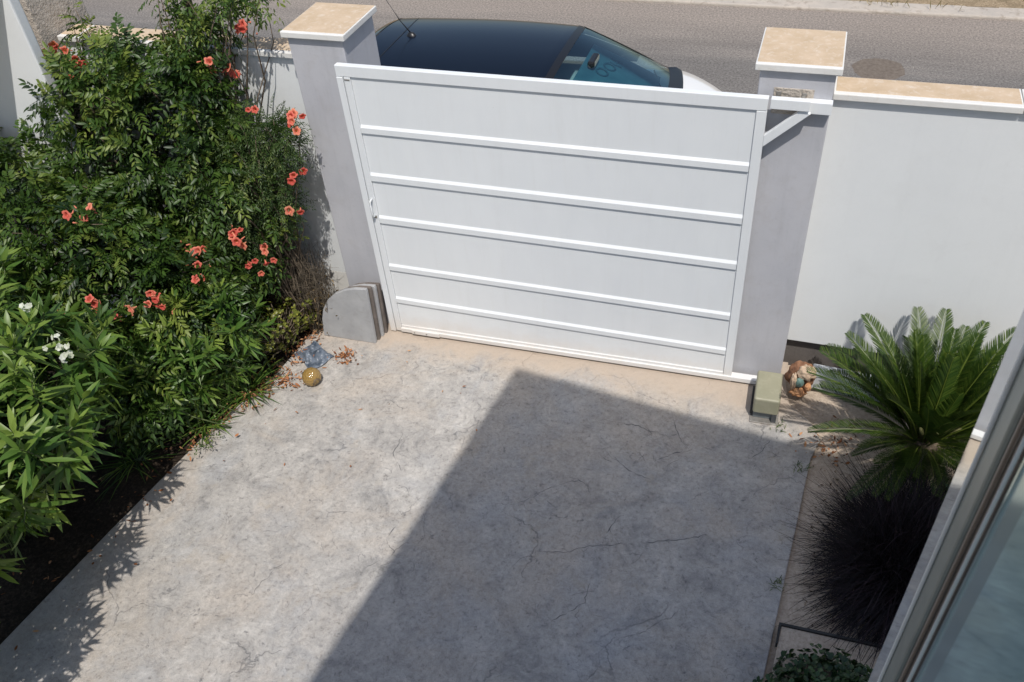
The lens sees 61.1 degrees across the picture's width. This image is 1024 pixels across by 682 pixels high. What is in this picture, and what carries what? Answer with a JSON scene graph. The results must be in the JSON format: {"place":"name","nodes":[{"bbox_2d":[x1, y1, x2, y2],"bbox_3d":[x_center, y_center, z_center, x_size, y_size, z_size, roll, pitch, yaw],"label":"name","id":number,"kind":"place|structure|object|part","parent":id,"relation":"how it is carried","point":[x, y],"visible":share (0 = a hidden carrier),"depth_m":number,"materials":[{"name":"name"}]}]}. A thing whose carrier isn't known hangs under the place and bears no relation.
{"place":"outdoors","nodes":[
{"label":"outdoors","id":0,"kind":"place"},
{"bbox_2d":[0,287,320,643],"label":"planting bed","id":1,"kind":"object","parent":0,"point":[65,552],"visible":0.28,"depth_m":5.96,"materials":[{"name":"soil"}]},
{"bbox_2d":[0,485,12,523],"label":"oleander","id":2,"kind":"object","parent":1,"relation":"on","point":[3,500],"visible":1,"depth_m":4.18,"materials":[{"name":"green plant"}]},
{"bbox_2d":[0,242,138,583],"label":"oleander","id":3,"kind":"object","parent":1,"relation":"on","point":[37,442],"visible":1,"depth_m":4.98,"materials":[{"name":"green plant"}]},
{"bbox_2d":[80,425,175,502],"bbox_3d":[-2.738,0.835,6.194,0.743,0.252,0.646,-33,49,-28],"label":"spiky tuft","id":4,"kind":"object","parent":1,"relation":"on","point":[129,463],"visible":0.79,"depth_m":6.18,"materials":[{"name":"green plant"}]},
{"bbox_2d":[0,0,309,473],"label":"trumpet vine","id":5,"kind":"object","parent":1,"relation":"on","point":[133,222],"visible":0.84,"depth_m":6.03,"materials":[{"name":"green plant"}]},
{"bbox_2d":[82,268,279,445],"bbox_3d":[-2.414,0.101,6.273,0.976,1.099,1.478,27,51,31],"label":"oleander","id":6,"kind":"object","parent":1,"relation":"on","point":[242,343],"visible":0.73,"depth_m":6.14,"materials":[{"name":"green plant"}]},
{"bbox_2d":[173,398,242,448],"bbox_3d":[-2.252,0.591,6.425,0.574,0.211,0.593,-28,46,-23],"label":"spiky tuft","id":7,"kind":"object","parent":1,"relation":"on","point":[203,428],"visible":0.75,"depth_m":6.40,"materials":[{"name":"green plant"}]},
{"bbox_2d":[173,90,317,317],"bbox_3d":[-1.886,-0.849,6.498,1.215,2.106,0.884,9,44,16],"label":"jasmine shrub","id":8,"kind":"object","parent":1,"relation":"on","point":[275,167],"visible":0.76,"depth_m":6.13,"materials":[{"name":"green plant"}]},
{"bbox_2d":[218,355,287,419],"bbox_3d":[-2.024,0.341,6.648,0.684,0.237,0.682,-22,44,-18],"label":"spiky tuft","id":9,"kind":"object","parent":1,"relation":"on","point":[256,381],"visible":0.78,"depth_m":6.65,"materials":[{"name":"green plant"}]},
{"bbox_2d":[250,291,316,362],"bbox_3d":[-1.861,-0.114,6.925,0.495,0.451,0.639,9,44,16],"label":"jade bush","id":10,"kind":"object","parent":1,"relation":"on","point":[283,334],"visible":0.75,"depth_m":6.90,"materials":[{"name":"green plant"}]},
{"bbox_2d":[263,237,338,334],"bbox_3d":[-1.661,-0.468,6.934,1.030,0.922,0.482,9,44,16],"label":"dry bush","id":11,"kind":"object","parent":1,"relation":"on","point":[317,296],"visible":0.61,"depth_m":6.94,"materials":[{"name":"brown plant"}]},
{"bbox_2d":[0,323,819,681],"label":"driveway","id":12,"kind":"structure","parent":0,"point":[470,583],"depth_m":5.51,"materials":[{"name":"concrete"}]},
{"bbox_2d":[194,427,222,456],"bbox_3d":[-2.193,0.737,6.230,0.193,0.090,0.310,9,44,16],"label":"trailing sprig","id":13,"kind":"object","parent":12,"relation":"on","point":[205,439],"visible":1,"depth_m":6.25,"materials":[{"name":"green plant"}]},
{"bbox_2d":[302,367,321,385],"bbox_3d":[-1.541,0.275,6.670,0.151,0.149,0.149,9,44,16],"label":"glass globe","id":14,"kind":"object","parent":12,"relation":"on","point":[311,376],"visible":1,"depth_m":6.62,"materials":[{"name":"brown"}]},
{"bbox_2d":[295,341,333,367],"bbox_3d":[-1.588,0.100,6.913,0.225,0.074,0.295,-35,49,-29],"label":"plastic bag","id":15,"kind":"object","parent":12,"relation":"on","point":[319,358],"visible":0.98,"depth_m":6.90,"materials":[{"name":"blue plastic"}]},
{"bbox_2d":[280,2,389,322],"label":"gate pillar","id":16,"kind":"structure","parent":12,"relation":"on","point":[324,39],"depth_m":5.93,"materials":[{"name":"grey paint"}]},
{"bbox_2d":[322,287,376,342],"bbox_3d":[-1.329,-0.230,6.906,0.480,0.537,0.056,9,44,16],"label":"leaning board","id":17,"kind":"object","parent":12,"relation":"on","point":[352,310],"visible":1,"depth_m":6.90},
{"bbox_2d":[342,285,380,339],"bbox_3d":[-1.303,-0.251,6.939,0.480,0.520,0.056,9,44,16],"label":"leaning board","id":18,"kind":"object","parent":12,"relation":"on","point":[373,308],"visible":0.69,"depth_m":6.83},
{"bbox_2d":[344,284,383,335],"bbox_3d":[-1.277,-0.273,6.972,0.480,0.504,0.056,9,44,16],"label":"leaning board","id":19,"kind":"object","parent":12,"relation":"on","point":[377,304],"visible":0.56,"depth_m":6.86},
{"bbox_2d":[349,282,387,332],"bbox_3d":[-1.251,-0.294,7.006,0.480,0.488,0.056,9,44,16],"label":"leaning board","id":20,"kind":"object","parent":12,"relation":"on","point":[381,303],"visible":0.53,"depth_m":6.90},
{"bbox_2d":[1,317,864,650],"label":"leaf litter","id":21,"kind":"object","parent":12,"relation":"on","point":[351,353],"visible":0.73,"depth_m":6.63,"materials":[{"name":"brown plant"}]},
{"bbox_2d":[251,370,783,626],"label":"driveway cracks","id":22,"kind":"object","parent":12,"relation":"on","point":[550,503],"visible":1,"depth_m":5.59,"materials":[{"name":"grey concrete"}]},
{"bbox_2d":[334,62,768,384],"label":"sliding gate","id":23,"kind":"structure","parent":12,"relation":"on","point":[597,221],"depth_m":5.80,"materials":[{"name":"white metal"}]},
{"bbox_2d":[749,370,782,425],"bbox_3d":[1.762,0.388,6.001,0.195,0.225,0.305,8,44,15],"label":"gate motor","id":24,"kind":"object","parent":12,"relation":"on","point":[765,399],"visible":1,"depth_m":5.92,"materials":[{"name":"beige plastic"}]},
{"bbox_2d":[770,575,785,590],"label":"weed","id":25,"kind":"object","parent":12,"relation":"on","point":[780,582],"visible":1,"depth_m":5.03,"materials":[{"name":"green plant"}]},
{"bbox_2d":[723,27,846,375],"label":"gate pillar","id":26,"kind":"structure","parent":12,"relation":"on","point":[799,63],"depth_m":5.25,"materials":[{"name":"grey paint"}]},
{"bbox_2d":[762,96,832,146],"bbox_3d":[1.614,-1.236,4.904,0.342,0.306,0.096,9,44,16],"label":"gate guide bracket","id":27,"kind":"object","parent":26,"relation":"attached to","point":[804,108],"visible":1,"depth_m":4.82,"materials":[{"name":"white paint"}]},
{"bbox_2d":[794,460,809,472],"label":"weed","id":28,"kind":"object","parent":12,"relation":"on","point":[801,465],"visible":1,"depth_m":5.64,"materials":[{"name":"green plant"}]},
{"bbox_2d":[83,0,1023,93],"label":"street","id":29,"kind":"structure","parent":0,"point":[718,47],"depth_m":10.84,"materials":[{"name":"grey asphalt"}]},
{"bbox_2d":[375,0,721,91],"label":"parked car","id":30,"kind":"object","parent":29,"relation":"on","point":[518,48],"visible":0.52,"depth_m":7.68,"materials":[{"name":"white paint"}]},
{"bbox_3d":[-1.492,-2.681,8.203,0.582,0.463,1.069,9,44,16],"label":"rear window","id":31,"kind":"part","parent":30,"relation":"part of","materials":[{"name":"glass"}]},
{"bbox_3d":[0.106,-2.870,8.337,2.277,0.306,0.167,9,44,16],"label":"side window","id":32,"kind":"part","parent":30,"relation":"part of","materials":[{"name":"glass"}]},
{"bbox_2d":[612,0,1023,20],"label":"kerb","id":33,"kind":"structure","parent":29,"relation":"on","point":[1000,13],"depth_m":11.07,"materials":[{"name":"concrete"}]},
{"bbox_2d":[851,58,904,79],"bbox_3d":[4.161,-3.089,9.865,0.614,0.014,0.613,9,44,16],"label":"manhole cover","id":34,"kind":"object","parent":29,"relation":"on","point":[878,68],"visible":0.94,"depth_m":9.86,"materials":[{"name":"metal"}]},
{"bbox_2d":[763,365,967,681],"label":"planting bed","id":35,"kind":"object","parent":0,"point":[812,406],"visible":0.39,"depth_m":5.54,"materials":[{"name":"grey gravel"}]},
{"bbox_2d":[784,360,816,396],"bbox_3d":[2.010,0.260,6.049,0.213,0.288,0.177,9,44,16],"label":"garden ornament","id":36,"kind":"object","parent":35,"relation":"on","point":[798,378],"visible":0.94,"depth_m":6.01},
{"bbox_2d":[752,643,872,681],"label":"round leaf bush","id":37,"kind":"object","parent":35,"relation":"on","point":[844,673],"visible":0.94,"depth_m":4.45,"materials":[{"name":"green plant"}]},
{"bbox_2d":[771,627,880,681],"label":"paving slab","id":38,"kind":"structure","parent":35,"relation":"on","point":[790,638],"depth_m":4.69,"materials":[{"name":"concrete"}]},
{"bbox_2d":[775,622,882,647],"bbox_3d":[1.803,1.666,4.681,0.728,0.044,0.130,8,44,15],"label":"joint strip","id":39,"kind":"object","parent":38,"relation":"on","point":[831,635],"visible":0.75,"depth_m":4.74,"materials":[{"name":"metal"}]},
{"bbox_2d":[811,364,885,401],"bbox_3d":[2.463,0.319,6.043,0.730,0.142,0.124,12,44,18],"label":"planter trough","id":40,"kind":"object","parent":35,"relation":"on","point":[817,380],"visible":0.13,"depth_m":6.07,"materials":[{"name":"beige concrete"}]},
{"bbox_2d":[775,434,962,674],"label":"ornamental grass","id":41,"kind":"object","parent":35,"relation":"on","point":[880,548],"depth_m":4.90,"materials":[{"name":"black plant"}]},
{"bbox_2d":[803,415,958,663],"bbox_3d":[2.340,1.365,4.962,1.278,0.093,2.425,9,44,16],"label":"bed debris","id":42,"kind":"object","parent":35,"relation":"on","point":[837,504],"visible":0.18,"depth_m":5.53,"materials":[{"name":"brown plant"}]},
{"bbox_2d":[806,306,1014,500],"bbox_3d":[2.605,0.323,5.383,1.554,0.978,1.502,-12,42,-7],"label":"cycad","id":43,"kind":"object","parent":35,"relation":"on","point":[931,403],"visible":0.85,"depth_m":5.25,"materials":[{"name":"green plant"}]},
{"bbox_2d":[848,0,1023,8],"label":"verge","id":44,"kind":"structure","parent":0,"point":[998,3],"depth_m":10.95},
{"bbox_2d":[860,0,962,11],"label":"dry grass","id":45,"kind":"structure","parent":44,"relation":"on","point":[908,4],"depth_m":10.97,"materials":[{"name":"plant"}]},
{"label":"ground","id":46,"kind":"structure","parent":0,"visible":0},
{"bbox_2d":[19,0,117,199],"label":"boundary pillar","id":47,"kind":"structure","parent":46,"relation":"on","point":[47,24],"depth_m":6.42,"materials":[{"name":"white paint"}]},
{"bbox_2d":[0,0,152,317],"bbox_3d":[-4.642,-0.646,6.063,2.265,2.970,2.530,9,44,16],"label":"neighbour house","id":48,"kind":"structure","parent":46,"relation":"on","point":[21,54],"depth_m":6.11,"materials":[{"name":"white paint"}]},
{"bbox_2d":[57,24,348,299],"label":"garden wall","id":49,"kind":"structure","parent":46,"relation":"on","point":[282,83],"depth_m":6.42,"materials":[{"name":"white paint"}]},
{"bbox_2d":[783,76,1023,371],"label":"garden wall","id":50,"kind":"structure","parent":46,"relation":"on","point":[918,200],"depth_m":5.27,"materials":[{"name":"white paint"}]},
{"bbox_3d":[2.038,4.192,-3.167,8.500,7.200,9.500,15,46,21],"label":"house","id":51,"kind":"object","parent":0,"visible":0},
{"bbox_2d":[868,310,1023,681],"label":"glass screen","id":52,"kind":"object","parent":51,"relation":"on","point":[959,616],"depth_m":0.79,"materials":[{"name":"white"}]}
]}

